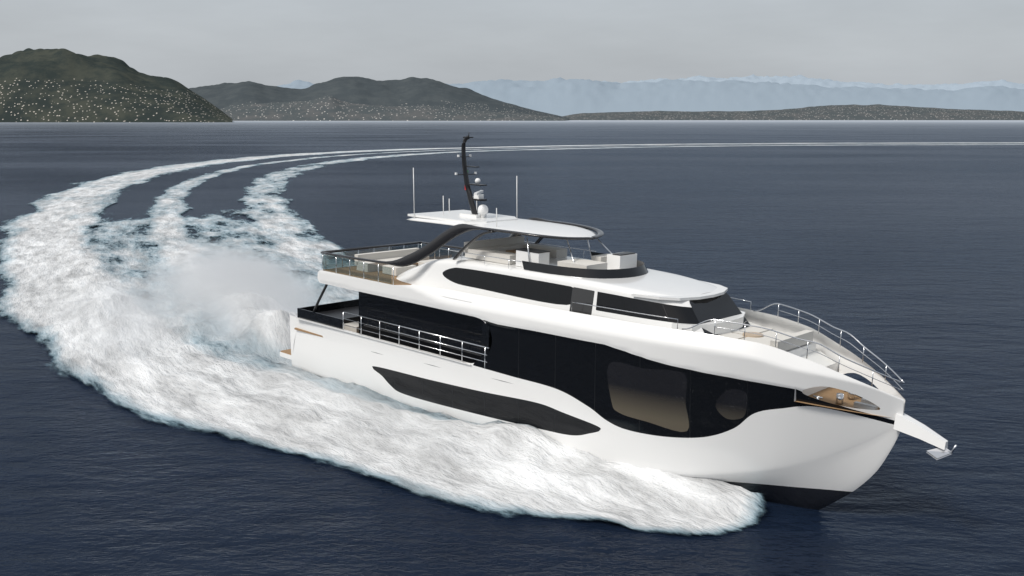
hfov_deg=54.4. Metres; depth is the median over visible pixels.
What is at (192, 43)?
sky
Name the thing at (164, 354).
wake foam
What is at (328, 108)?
foothill town
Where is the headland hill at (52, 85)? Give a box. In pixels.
[0,48,232,121]
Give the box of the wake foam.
[0,142,1023,534]
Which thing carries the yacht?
on the sea
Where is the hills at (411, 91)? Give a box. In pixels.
[189,77,568,120]
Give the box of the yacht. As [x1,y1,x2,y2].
[280,133,956,509]
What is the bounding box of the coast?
[563,104,1023,119]
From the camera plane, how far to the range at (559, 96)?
16837.77 m
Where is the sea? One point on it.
(896, 246)
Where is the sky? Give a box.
[0,0,1023,88]
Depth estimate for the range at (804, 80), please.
25663.15 m
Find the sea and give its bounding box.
[0,120,1023,575]
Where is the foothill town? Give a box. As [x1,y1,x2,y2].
[220,96,564,120]
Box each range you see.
[278,77,1023,115]
[602,74,1023,90]

